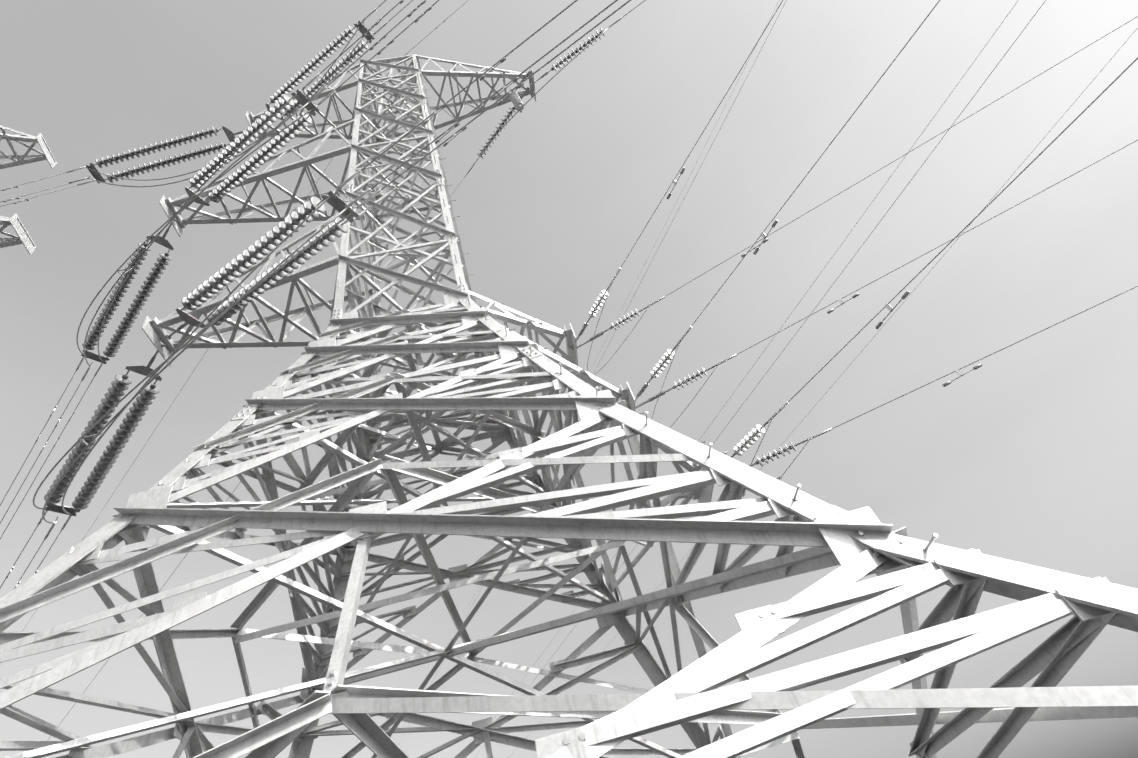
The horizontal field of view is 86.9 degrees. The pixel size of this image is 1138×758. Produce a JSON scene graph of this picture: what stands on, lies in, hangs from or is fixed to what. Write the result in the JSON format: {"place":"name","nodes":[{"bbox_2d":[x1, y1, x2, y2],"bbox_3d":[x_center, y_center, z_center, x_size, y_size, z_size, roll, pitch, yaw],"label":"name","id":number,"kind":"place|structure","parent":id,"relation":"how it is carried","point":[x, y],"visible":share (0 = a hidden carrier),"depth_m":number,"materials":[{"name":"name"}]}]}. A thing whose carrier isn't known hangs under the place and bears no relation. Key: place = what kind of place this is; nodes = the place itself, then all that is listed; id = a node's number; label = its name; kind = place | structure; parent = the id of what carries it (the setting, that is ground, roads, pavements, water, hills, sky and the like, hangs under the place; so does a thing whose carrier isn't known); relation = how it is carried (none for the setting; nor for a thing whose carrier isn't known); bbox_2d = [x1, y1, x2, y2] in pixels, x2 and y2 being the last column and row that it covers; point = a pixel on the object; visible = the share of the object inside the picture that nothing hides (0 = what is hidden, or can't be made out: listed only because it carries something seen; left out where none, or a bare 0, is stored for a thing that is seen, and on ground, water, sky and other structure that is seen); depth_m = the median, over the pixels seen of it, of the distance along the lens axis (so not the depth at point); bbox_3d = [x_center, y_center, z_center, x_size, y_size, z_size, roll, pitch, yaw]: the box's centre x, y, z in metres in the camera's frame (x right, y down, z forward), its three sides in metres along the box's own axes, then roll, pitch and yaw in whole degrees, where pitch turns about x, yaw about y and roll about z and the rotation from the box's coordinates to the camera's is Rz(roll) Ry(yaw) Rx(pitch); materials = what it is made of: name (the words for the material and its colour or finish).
{"place":"outdoors","nodes":[
{"label":"outdoors","id":0,"kind":"place"},
{"bbox_2d":[0,0,1137,757],"label":"sky","id":1,"kind":"structure","parent":0,"point":[1029,455],"materials":[{"name":"grey"}]},
{"label":"ground","id":2,"kind":"structure","parent":0,"visible":0},
{"bbox_2d":[0,125,56,254],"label":"transmission tower","id":3,"kind":"structure","parent":2,"relation":"on","point":[23,237],"depth_m":32.48,"materials":[{"name":"metal"}]},
{"bbox_2d":[0,0,1137,757],"bbox_3d":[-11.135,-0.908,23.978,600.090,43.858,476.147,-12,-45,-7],"label":"tower","id":4,"kind":"structure","parent":2,"relation":"on","point":[854,544],"depth_m":6.63,"materials":[{"name":"metal"}]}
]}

